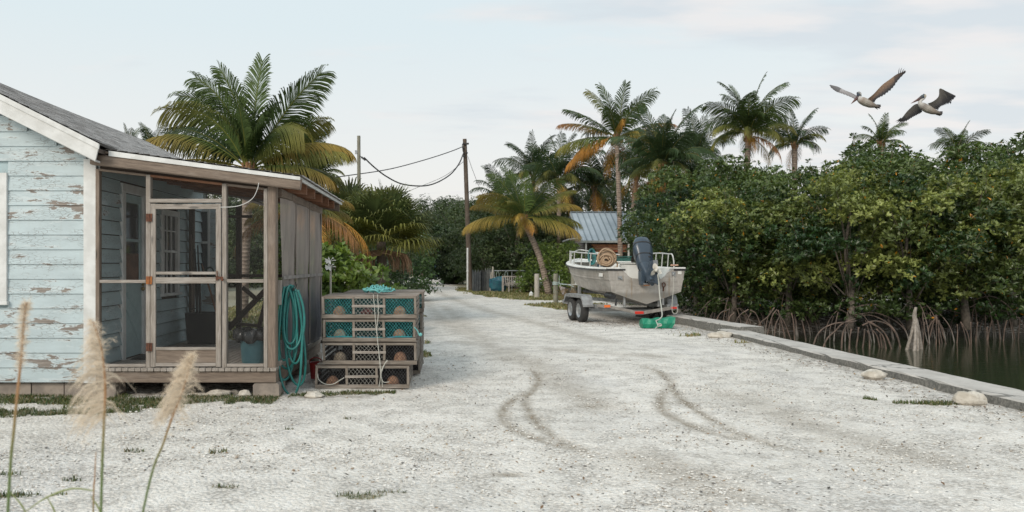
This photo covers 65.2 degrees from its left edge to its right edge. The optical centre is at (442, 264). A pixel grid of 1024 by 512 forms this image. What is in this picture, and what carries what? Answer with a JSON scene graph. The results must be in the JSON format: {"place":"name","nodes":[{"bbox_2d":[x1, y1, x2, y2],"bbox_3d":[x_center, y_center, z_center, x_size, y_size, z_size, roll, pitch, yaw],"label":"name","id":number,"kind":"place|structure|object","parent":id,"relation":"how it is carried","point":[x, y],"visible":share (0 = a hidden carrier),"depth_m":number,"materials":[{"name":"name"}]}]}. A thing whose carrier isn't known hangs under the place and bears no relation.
{"place":"outdoors","nodes":[
{"label":"outdoors","id":0,"kind":"place"},
{"bbox_2d":[228,287,746,356],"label":"grass","id":1,"kind":"structure","parent":0,"point":[253,314],"depth_m":32.83,"materials":[{"name":"green plant"}]},
{"bbox_2d":[0,274,1023,511],"bbox_3d":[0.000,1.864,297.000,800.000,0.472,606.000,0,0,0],"label":"ground","id":2,"kind":"structure","parent":0,"point":[470,325],"depth_m":7.66,"materials":[{"name":"gravel"}]},
{"bbox_2d":[6,298,33,511],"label":"reed","id":3,"kind":"object","parent":2,"relation":"on","point":[26,306],"visible":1,"depth_m":2.15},
{"bbox_2d":[11,488,99,511],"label":"reed leaves","id":4,"kind":"object","parent":2,"relation":"on","point":[47,497],"visible":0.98,"depth_m":2.60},
{"bbox_2d":[61,316,142,511],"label":"reed","id":5,"kind":"object","parent":2,"relation":"on","point":[95,344],"visible":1,"depth_m":2.30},
{"bbox_2d":[138,122,174,153],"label":"coconut palm","id":6,"kind":"object","parent":2,"relation":"on","point":[147,134],"visible":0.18,"depth_m":29.89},
{"bbox_2d":[0,83,343,396],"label":"house","id":7,"kind":"structure","parent":2,"relation":"on","point":[101,224],"depth_m":9.94,"materials":[{"name":"blue"}]},
{"bbox_2d":[0,173,8,304],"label":"window","id":8,"kind":"structure","parent":7,"relation":"in","point":[3,176],"depth_m":9.90,"materials":[{"name":"white paint"}]},
{"bbox_2d":[119,183,145,359],"bbox_3d":[-4.293,0.097,11.120,0.110,2.375,0.920,0,0,0],"label":"front door","id":9,"kind":"structure","parent":7,"relation":"in","point":[133,210],"depth_m":11.11,"materials":[{"name":"white paint"}]},
{"bbox_2d":[159,209,182,296],"bbox_3d":[-4.288,-0.178,12.560,0.100,1.345,0.880,0,0,0],"label":"porch window","id":10,"kind":"structure","parent":7,"relation":"in","point":[170,229],"depth_m":12.62,"materials":[{"name":"white paint"}]},
{"bbox_2d":[146,204,223,366],"bbox_3d":[-3.189,0.262,9.879,0.969,2.026,0.076,0,0,0],"label":"screen door","id":11,"kind":"structure","parent":7,"relation":"in","point":[160,356],"depth_m":9.88,"materials":[{"name":"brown wood"}]},
{"bbox_2d":[185,308,215,343],"bbox_3d":[-3.863,0.991,12.954,0.526,0.583,0.492,0,0,0],"label":"storage tub","id":12,"kind":"object","parent":7,"relation":"on","point":[200,328],"visible":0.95,"depth_m":12.77,"materials":[{"name":"black plastic"}]},
{"bbox_2d":[198,210,209,271],"bbox_3d":[-4.275,-0.360,14.204,0.294,1.227,0.047,0,0,0],"label":"ell window","id":13,"kind":"structure","parent":7,"relation":"in","point":[205,214],"depth_m":14.21,"materials":[{"name":"glass"}]},
{"bbox_2d":[233,326,263,363],"bbox_3d":[-2.455,1.055,10.411,0.521,0.460,0.512,0,0,0],"label":"bucket","id":14,"kind":"object","parent":7,"relation":"on","point":[250,340],"visible":0.8,"depth_m":10.27,"materials":[{"name":"teal plastic"}]},
{"bbox_2d":[278,284,306,393],"bbox_3d":[-1.936,0.956,10.168,0.404,1.399,0.227,0,0,0],"label":"garden hose","id":15,"kind":"object","parent":7,"relation":"hanging from","point":[283,309],"visible":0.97,"depth_m":10.13,"materials":[{"name":"teal rubber"}]},
{"bbox_2d":[142,349,204,511],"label":"reed","id":16,"kind":"object","parent":2,"relation":"on","point":[176,397],"visible":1,"depth_m":2.40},
{"bbox_2d":[208,165,283,288],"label":"broadleaf tree","id":17,"kind":"object","parent":2,"relation":"on","point":[256,264],"visible":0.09,"depth_m":38.45,"materials":[{"name":"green plant"}]},
{"bbox_2d":[145,52,357,318],"bbox_3d":[-5.959,-2.354,24.718,6.778,8.120,4.965,0,0,0],"label":"coconut palm","id":18,"kind":"object","parent":2,"relation":"on","point":[240,130],"visible":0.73,"depth_m":23.85,"materials":[{"name":"plant"}]},
{"bbox_2d":[232,198,370,268],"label":"coconut palm","id":19,"kind":"object","parent":2,"relation":"on","point":[334,219],"visible":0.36,"depth_m":19.58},
{"bbox_2d":[254,232,360,304],"bbox_3d":[-3.196,0.389,19.510,2.432,2.744,2.764,0,0,-32],"label":"shrub","id":20,"kind":"object","parent":2,"relation":"on","point":[279,253],"visible":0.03,"depth_m":19.75,"materials":[{"name":"green plant"}]},
{"bbox_2d":[290,140,344,182],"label":"coconut palm","id":21,"kind":"object","parent":2,"relation":"on","point":[325,168],"visible":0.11,"depth_m":45.84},
{"bbox_2d":[278,241,379,342],"bbox_3d":[-2.424,0.554,16.738,2.273,2.227,1.680,0,0,-25],"label":"shrub","id":22,"kind":"object","parent":2,"relation":"on","point":[340,252],"visible":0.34,"depth_m":16.57,"materials":[{"name":"green plant"}]},
{"bbox_2d":[355,136,365,253],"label":"utility pole","id":23,"kind":"object","parent":2,"relation":"on","point":[358,152],"visible":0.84,"depth_m":42.92,"materials":[{"name":"brown wood"}]},
{"bbox_2d":[324,253,399,328],"bbox_3d":[-1.875,0.727,17.505,2.324,2.046,1.994,0,0,0],"label":"shrub","id":24,"kind":"object","parent":2,"relation":"on","point":[384,273],"visible":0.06,"depth_m":17.42,"materials":[{"name":"green plant"}]},
{"bbox_2d":[315,355,412,388],"bbox_3d":[-1.053,1.489,11.136,1.260,0.313,1.339,0,0,0],"label":"lobster trap","id":25,"kind":"object","parent":2,"relation":"on","point":[356,379],"visible":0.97,"depth_m":10.50,"materials":[{"name":"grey wood"}]},
{"bbox_2d":[322,335,419,364],"bbox_3d":[-0.957,1.181,11.165,1.264,0.296,1.339,0,0,0],"label":"lobster trap","id":26,"kind":"object","parent":25,"relation":"on","point":[353,356],"visible":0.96,"depth_m":10.53,"materials":[{"name":"grey wood"}]},
{"bbox_2d":[323,313,418,341],"bbox_3d":[-0.964,0.877,11.175,1.248,0.301,1.339,0,0,0],"label":"lobster trap","id":27,"kind":"object","parent":26,"relation":"on","point":[353,331],"visible":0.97,"depth_m":10.53,"materials":[{"name":"grey wood"}]},
{"bbox_2d":[321,293,419,317],"bbox_3d":[-0.964,0.570,11.155,1.270,0.301,1.339,0,0,0],"label":"lobster trap","id":28,"kind":"object","parent":27,"relation":"on","point":[398,311],"visible":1,"depth_m":10.52,"materials":[{"name":"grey wood"}]},
{"bbox_2d":[362,284,395,292],"bbox_3d":[-0.871,0.339,10.950,0.461,0.124,0.343,0,0,0],"label":"rope heap","id":29,"kind":"object","parent":28,"relation":"on","point":[378,289],"visible":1,"depth_m":10.86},
{"bbox_2d":[322,177,405,267],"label":"fan palm cluster","id":30,"kind":"object","parent":2,"relation":"on","point":[344,191],"visible":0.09,"depth_m":24.37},
{"bbox_2d":[341,345,423,373],"bbox_3d":[-0.906,1.484,12.495,1.197,0.313,1.339,0,0,1],"label":"lobster trap","id":31,"kind":"object","parent":2,"relation":"on","point":[417,367],"visible":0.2,"depth_m":11.89,"materials":[{"name":"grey wood"}]},
{"bbox_2d":[342,327,423,352],"bbox_3d":[-0.897,1.177,12.525,1.200,0.296,1.339,0,0,0],"label":"lobster trap","id":32,"kind":"object","parent":31,"relation":"on","point":[391,347],"visible":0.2,"depth_m":11.92,"materials":[{"name":"grey wood"}]},
{"bbox_2d":[344,312,423,332],"bbox_3d":[-0.887,0.873,12.536,1.186,0.301,1.339,0,0,0],"label":"lobster trap","id":33,"kind":"object","parent":32,"relation":"on","point":[420,323],"visible":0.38,"depth_m":11.95,"materials":[{"name":"grey wood"}]},
{"bbox_2d":[344,289,424,311],"bbox_3d":[-0.877,0.566,12.515,1.206,0.301,1.339,0,0,-1],"label":"lobster trap","id":34,"kind":"object","parent":33,"relation":"on","point":[422,305],"visible":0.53,"depth_m":11.89,"materials":[{"name":"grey wood"}]},
{"bbox_2d":[327,180,442,283],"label":"fan palm","id":35,"kind":"object","parent":2,"relation":"on","point":[380,217],"visible":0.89,"depth_m":21.94,"materials":[{"name":"green plant"}]},
{"bbox_2d":[365,256,421,299],"bbox_3d":[-2.109,0.731,25.765,2.984,2.108,2.231,0,0,-23],"label":"shrub","id":36,"kind":"object","parent":2,"relation":"on","point":[392,275],"visible":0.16,"depth_m":25.60,"materials":[{"name":"green plant"}]},
{"bbox_2d":[355,232,443,300],"bbox_3d":[-2.397,0.103,35.893,4.973,3.878,3.941,0,0,0],"label":"shrub","id":37,"kind":"object","parent":2,"relation":"on","point":[423,283],"visible":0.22,"depth_m":36.06,"materials":[{"name":"green plant"}]},
{"bbox_2d":[410,193,464,263],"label":"broadleaf tree","id":38,"kind":"object","parent":2,"relation":"on","point":[423,205],"visible":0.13,"depth_m":115.82,"materials":[{"name":"green plant"}]},
{"bbox_2d":[423,223,466,283],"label":"shrub","id":39,"kind":"object","parent":2,"relation":"on","point":[446,278],"visible":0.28,"depth_m":65.44,"materials":[{"name":"green plant"}]},
{"bbox_2d":[419,198,472,262],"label":"broadleaf tree","id":40,"kind":"object","parent":2,"relation":"on","point":[438,219],"visible":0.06,"depth_m":74.51,"materials":[{"name":"green plant"}]},
{"bbox_2d":[462,139,471,289],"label":"utility pole","id":41,"kind":"object","parent":2,"relation":"on","point":[466,196],"visible":0.98,"depth_m":49.88,"materials":[{"name":"brown wood"}]},
{"bbox_2d":[364,153,463,186],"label":"overhead cable","id":42,"kind":"object","parent":41,"relation":"attached to","point":[415,185],"visible":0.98,"depth_m":46.58,"materials":[{"name":"black plastic"}]},
{"bbox_2d":[430,198,524,279],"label":"broadleaf tree","id":43,"kind":"object","parent":2,"relation":"on","point":[451,234],"visible":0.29,"depth_m":61.02,"materials":[{"name":"green plant"}]},
{"bbox_2d":[0,370,956,498],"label":"grass","id":44,"kind":"structure","parent":2,"relation":"on","point":[132,400],"depth_m":9.45,"materials":[{"name":"green plant"}]},
{"bbox_2d":[472,267,493,290],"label":"corrugated fence","id":45,"kind":"object","parent":2,"relation":"on","point":[480,280],"visible":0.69,"depth_m":47.53,"materials":[{"name":"grey metal"}]},
{"bbox_2d":[448,213,521,280],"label":"broadleaf tree","id":46,"kind":"object","parent":2,"relation":"on","point":[477,263],"visible":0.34,"depth_m":54.50,"materials":[{"name":"green plant"}]},
{"bbox_2d":[489,276,506,290],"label":"tarp bundle","id":47,"kind":"object","parent":2,"relation":"on","point":[495,283],"visible":0.69,"depth_m":47.20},
{"bbox_2d":[469,163,529,263],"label":"coconut palm","id":48,"kind":"object","parent":2,"relation":"on","point":[487,184],"visible":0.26,"depth_m":57.59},
{"bbox_2d":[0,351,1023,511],"bbox_3d":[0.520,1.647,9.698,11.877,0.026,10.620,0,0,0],"label":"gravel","id":49,"kind":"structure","parent":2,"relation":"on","point":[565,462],"depth_m":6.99,"materials":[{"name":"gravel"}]},
{"bbox_2d":[470,205,558,288],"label":"broadleaf tree","id":50,"kind":"object","parent":2,"relation":"on","point":[516,259],"visible":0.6,"depth_m":51.05,"materials":[{"name":"green plant"}]},
{"bbox_2d":[462,161,582,293],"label":"coconut palm","id":51,"kind":"object","parent":2,"relation":"on","point":[518,205],"visible":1,"depth_m":42.82,"materials":[{"name":"plant"}]},
{"bbox_2d":[515,258,540,291],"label":"shrub","id":52,"kind":"object","parent":2,"relation":"on","point":[529,286],"visible":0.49,"depth_m":45.95,"materials":[{"name":"green plant"}]},
{"bbox_2d":[492,129,571,273],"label":"coconut palm","id":53,"kind":"object","parent":2,"relation":"on","point":[526,158],"visible":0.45,"depth_m":55.61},
{"bbox_2d":[513,239,587,291],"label":"shrub","id":54,"kind":"object","parent":2,"relation":"on","point":[535,265],"visible":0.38,"depth_m":44.97,"materials":[{"name":"green plant"}]},
{"bbox_2d":[510,188,590,277],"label":"broadleaf tree","id":55,"kind":"object","parent":2,"relation":"on","point":[576,199],"visible":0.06,"depth_m":56.39,"materials":[{"name":"green plant"}]},
{"bbox_2d":[228,199,876,298],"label":"woodland","id":56,"kind":"object","parent":2,"relation":"on","point":[234,284],"visible":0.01,"depth_m":56.08,"materials":[{"name":"green plant"}]},
{"bbox_2d":[530,212,575,280],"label":"broadleaf tree","id":57,"kind":"object","parent":2,"relation":"on","point":[549,235],"visible":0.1,"depth_m":51.75,"materials":[{"name":"green plant"}]},
{"bbox_2d":[517,130,605,274],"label":"coconut palm","id":58,"kind":"object","parent":2,"relation":"on","point":[555,167],"visible":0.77,"depth_m":51.45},
{"bbox_2d":[539,241,598,292],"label":"shrub","id":59,"kind":"object","parent":2,"relation":"on","point":[550,265],"visible":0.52,"depth_m":42.88,"materials":[{"name":"green plant"}]},
{"bbox_2d":[552,182,629,235],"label":"broadleaf tree","id":60,"kind":"object","parent":2,"relation":"on","point":[585,197],"visible":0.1,"depth_m":62.27,"materials":[{"name":"green plant"}]},
{"bbox_2d":[562,144,628,212],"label":"coconut palm","id":61,"kind":"object","parent":2,"relation":"on","point":[595,180],"visible":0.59,"depth_m":53.44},
{"bbox_2d":[562,211,661,290],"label":"shed","id":62,"kind":"structure","parent":2,"relation":"on","point":[599,228],"depth_m":47.47,"materials":[{"name":"grey metal"}]},
{"bbox_2d":[201,316,1023,511],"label":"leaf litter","id":63,"kind":"object","parent":2,"relation":"on","point":[583,477],"visible":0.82,"depth_m":9.90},
{"bbox_2d":[555,79,678,255],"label":"coconut palm","id":64,"kind":"object","parent":2,"relation":"on","point":[618,125],"visible":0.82,"depth_m":42.83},
{"bbox_2d":[580,181,659,212],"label":"broadleaf tree","id":65,"kind":"object","parent":2,"relation":"on","point":[613,202],"visible":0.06,"depth_m":59.01,"materials":[{"name":"green plant"}]},
{"bbox_2d":[562,286,678,321],"bbox_3d":[4.811,1.000,25.573,2.819,1.300,7.281,0,0,-9],"label":"trailer","id":66,"kind":"object","parent":2,"relation":"on","point":[580,306],"visible":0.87,"depth_m":22.65,"materials":[{"name":"metal"}]},
{"bbox_2d":[566,249,685,303],"bbox_3d":[5.233,0.296,24.978,2.548,1.628,5.980,0,0,-9],"label":"boat","id":67,"kind":"object","parent":66,"relation":"on","point":[620,280],"visible":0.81,"depth_m":22.23,"materials":[{"name":"plastic"}]},
{"bbox_2d":[596,248,617,266],"bbox_3d":[4.708,-0.172,22.739,0.630,0.589,0.362,0,0,0],"label":"rope coil","id":68,"kind":"object","parent":67,"relation":"in","point":[609,255],"visible":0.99,"depth_m":22.64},
{"bbox_2d":[633,237,661,285],"bbox_3d":[5.668,-0.087,22.052,0.630,1.365,1.124,0,0,-8],"label":"outboard motor","id":69,"kind":"object","parent":67,"relation":"attached to","point":[647,267],"visible":1,"depth_m":22.01,"materials":[{"name":"blue plastic"}]},
{"bbox_2d":[600,145,653,210],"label":"coconut palm","id":70,"kind":"object","parent":2,"relation":"on","point":[630,170],"visible":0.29,"depth_m":49.88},
{"bbox_2d":[639,316,674,327],"bbox_3d":[5.545,1.483,20.530,0.866,0.305,0.496,0,0,0],"label":"green bin","id":71,"kind":"object","parent":2,"relation":"on","point":[667,322],"visible":0.97,"depth_m":20.35,"materials":[{"name":"plastic"}]},
{"bbox_2d":[606,105,716,204],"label":"coconut palm","id":72,"kind":"object","parent":2,"relation":"on","point":[661,147],"visible":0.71,"depth_m":37.56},
{"bbox_2d":[615,179,712,299],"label":"mangrove","id":73,"kind":"object","parent":2,"relation":"on","point":[647,194],"visible":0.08,"depth_m":36.66,"materials":[{"name":"green plant"}]},
{"bbox_2d":[621,198,713,304],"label":"mangrove","id":74,"kind":"object","parent":2,"relation":"on","point":[634,231],"visible":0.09,"depth_m":33.01,"materials":[{"name":"green plant"}]},
{"bbox_2d":[650,138,731,196],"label":"coconut palm","id":75,"kind":"object","parent":2,"relation":"on","point":[705,141],"visible":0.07,"depth_m":47.35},
{"bbox_2d":[653,207,745,317],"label":"mangrove","id":76,"kind":"object","parent":2,"relation":"on","point":[680,263],"visible":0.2,"depth_m":25.78,"materials":[{"name":"green plant"}]},
{"bbox_2d":[636,313,763,333],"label":"seawall","id":77,"kind":"object","parent":2,"relation":"on","point":[709,324],"visible":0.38,"depth_m":20.08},
{"bbox_2d":[631,158,771,314],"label":"mangrove","id":78,"kind":"object","parent":2,"relation":"on","point":[668,176],"visible":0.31,"depth_m":27.70,"materials":[{"name":"green plant"}]},
{"bbox_2d":[666,106,736,176],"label":"coconut palm","id":79,"kind":"object","parent":2,"relation":"on","point":[701,133],"visible":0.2,"depth_m":49.59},
{"bbox_2d":[637,148,781,308],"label":"mangrove","id":80,"kind":"object","parent":2,"relation":"on","point":[719,164],"visible":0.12,"depth_m":29.71,"materials":[{"name":"green plant"}]},
{"bbox_2d":[658,182,812,332],"bbox_3d":[8.839,-0.066,24.439,3.831,4.984,4.003,0,0,-28],"label":"mangrove","id":81,"kind":"object","parent":2,"relation":"on","point":[731,264],"visible":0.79,"depth_m":23.99,"materials":[{"name":"green plant"}]},
{"bbox_2d":[672,160,811,307],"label":"mangrove","id":82,"kind":"object","parent":2,"relation":"on","point":[743,176],"visible":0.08,"depth_m":28.62,"materials":[{"name":"green plant"}]},
{"bbox_2d":[700,72,800,169],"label":"coconut palm","id":83,"kind":"object","parent":2,"relation":"on","point":[747,118],"visible":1,"depth_m":37.55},
{"bbox_2d":[689,185,815,317],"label":"mangrove","id":84,"kind":"object","parent":2,"relation":"on","point":[747,203],"visible":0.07,"depth_m":26.57,"materials":[{"name":"green plant"}]},
{"bbox_2d":[762,108,830,195],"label":"coconut palm","id":85,"kind":"object","parent":2,"relation":"on","point":[793,141],"visible":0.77,"depth_m":41.84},
{"bbox_2d":[722,188,872,336],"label":"mangrove","id":86,"kind":"object","parent":2,"relation":"on","point":[774,215],"visible":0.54,"depth_m":23.09,"materials":[{"name":"green plant"}]},
{"bbox_2d":[736,153,900,326],"bbox_3d":[12.040,-0.586,25.850,4.895,5.950,4.761,0,0,-30],"label":"mangrove","id":87,"kind":"object","parent":2,"relation":"on","point":[778,179],"visible":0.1,"depth_m":25.55,"materials":[{"name":"green plant"}]},
{"bbox_2d":[784,158,889,310],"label":"mangrove","id":88,"kind":"object","parent":2,"relation":"on","point":[811,169],"visible":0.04,"depth_m":29.05,"materials":[{"name":"green plant"}]},
{"bbox_2d":[717,329,1023,411],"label":"seawall","id":89,"kind":"object","parent":2,"relation":"on","point":[1007,397],"visible":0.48,"depth_m":11.60,"materials":[{"name":"concrete"}]},
{"bbox_2d":[861,369,887,379],"bbox_3d":[6.218,1.581,11.441,0.374,0.148,0.264,0,0,0],"label":"rock","id":90,"kind":"object","parent":2,"relation":"on","point":[874,374],"visible":0.99,"depth_m":11.36,"materials":[{"name":"stone"}]},
{"bbox_2d":[797,149,960,328],"bbox_3d":[14.006,-0.723,25.459,5.195,6.314,5.052,0,0,40],"label":"mangrove","id":91,"kind":"object","parent":2,"relation":"on","point":[888,165],"visible":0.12,"depth_m":24.11,"materials":[{"name":"green plant"}]},
{"bbox_2d":[853,112,907,294],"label":"coconut palm","id":92,"kind":"object","parent":2,"relation":"on","point":[881,137],"visible":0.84,"depth_m":39.80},
{"bbox_2d":[830,132,1009,307],"bbox_3d":[17.762,-1.248,29.896,6.344,7.711,6.169,0,0,-15],"label":"mangrove","id":93,"kind":"object","parent":2,"relation":"on","point":[953,154],"visible":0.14,"depth_m":28.91,"materials":[{"name":"green plant"}]},
{"bbox_2d":[851,146,1020,323],"bbox_3d":[16.341,-0.723,25.971,5.195,6.314,5.052,0,0,-40],"label":"mangrove","id":94,"kind":"object","parent":2,"relation":"on","point":[980,165],"visible":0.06,"depth_m":25.43,"materials":[{"name":"green plant"}]},
{"bbox_2d":[928,121,990,169],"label":"coconut palm","id":95,"kind":"object","parent":2,"relation":"on","point":[947,142],"visible":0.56,"depth_m":42.00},
{"bbox_2d":[952,391,987,405],"bbox_3d":[6.218,1.575,9.403,0.379,0.160,0.241,0,0,0],"label":"rock","id":96,"kind":"object","parent":2,"relation":"on","point":[971,398],"visible":1,"depth_m":9.31,"materials":[{"name":"stone"}]},
{"bbox_2d":[935,154,1023,323],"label":"mangrove","id":97,"kind":"object","parent":2,"relation":"on","point":[1018,161],"visible":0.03,"depth_m":25.54,"materials":[{"name":"green plant"}]},
{"bbox_2d":[941,144,1023,336],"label":"mangrove","id":98,"kind":"object","parent":2,"relation":"on","point":[1003,171],"visible":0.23,"depth_m":22.80,"materials":[{"name":"green plant"}]},
{"bbox_2d":[959,137,1023,301],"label":"mangrove","id":99,"kind":"object","parent":2,"relation":"on","point":[1012,140],"visible":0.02,"depth_m":29.89,"materials":[{"name":"green plant"}]},
{"bbox_2d":[963,131,1023,311],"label":"mangrove","id":100,"kind":"object","parent":2,"relation":"on","point":[1020,147],"visible":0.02,"depth_m":26.58,"materials":[{"name":"green plant"}]},
{"bbox_2d":[0,0,1023,212],"label":"sky","id":101,"kind":"structure","parent":0,"point":[416,79],"materials":[{"name":"white"}]},
{"bbox_2d":[829,68,905,109],"bbox_3d":[13.852,-5.680,26.004,2.233,1.259,0.545,0,0,31],"label":"pelican","id":102,"kind":"object","parent":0,"point":[885,88],"visible":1,"depth_m":25.88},
{"bbox_2d":[764,333,1023,390],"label":"water","id":103,"kind":"structure","parent":0,"point":[996,361],"depth_m":18.67,"materials":[{"name":"green liquid"}]},
{"bbox_2d":[716,307,806,340],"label":"mangrove roots","id":104,"kind":"object","parent":103,"relation":"in","point":[779,315],"visible":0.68,"depth_m":21.59,"materials":[{"name":"brown plant"}]},
{"bbox_2d":[743,145,928,343],"bbox_3d":[11.052,-0.413,21.920,4.623,5.709,3.780,0,0,-10],"label":"mangrove","id":105,"kind":"object","parent":103,"relation":"in","point":[845,203],"visible":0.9,"depth_m":21.48,"materials":[{"name":"green plant"}]},
{"bbox_2d":[813,318,900,348],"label":"mangrove roots","id":106,"kind":"object","parent":103,"relation":"in","point":[869,322],"visible":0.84,"depth_m":19.69,"materials":[{"name":"brown plant"}]},
{"bbox_2d":[905,307,922,350],"bbox_3d":[11.393,1.651,19.299,0.359,1.229,0.714,0,0,43],"label":"mangrove stump","id":107,"kind":"object","parent":103,"relation":"in","point":[914,342],"visible":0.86,"depth_m":19.27,"materials":[{"name":"wood"}]},
{"bbox_2d":[836,174,996,344],"bbox_3d":[12.749,-0.066,21.777,4.003,4.984,3.831,0,0,2],"label":"mangrove","id":108,"kind":"object","parent":103,"relation":"in","point":[931,210],"visible":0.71,"depth_m":21.07,"materials":[{"name":"green plant"}]},
{"bbox_2d":[875,164,1023,339],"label":"mangrove","id":109,"kind":"object","parent":103,"relation":"in","point":[994,210],"visible":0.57,"depth_m":21.43,"materials":[{"name":"green plant"}]},
{"bbox_2d":[922,315,987,344],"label":"mangrove roots","id":110,"kind":"object","parent":103,"relation":"in","point":[938,323],"visible":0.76,"depth_m":20.69,"materials":[{"name":"brown plant"}]},
{"bbox_2d":[975,320,1019,340],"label":"mangrove roots","id":111,"kind":"object","parent":103,"relation":"in","point":[999,330],"visible":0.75,"depth_m":21.69,"materials":[{"name":"brown plant"}]},
{"bbox_2d":[897,88,955,123],"bbox_3d":[16.076,-5.257,26.549,1.747,1.033,0.660,0,0,36],"label":"pelican","id":112,"kind":"object","parent":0,"point":[944,97],"visible":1,"depth_m":26.42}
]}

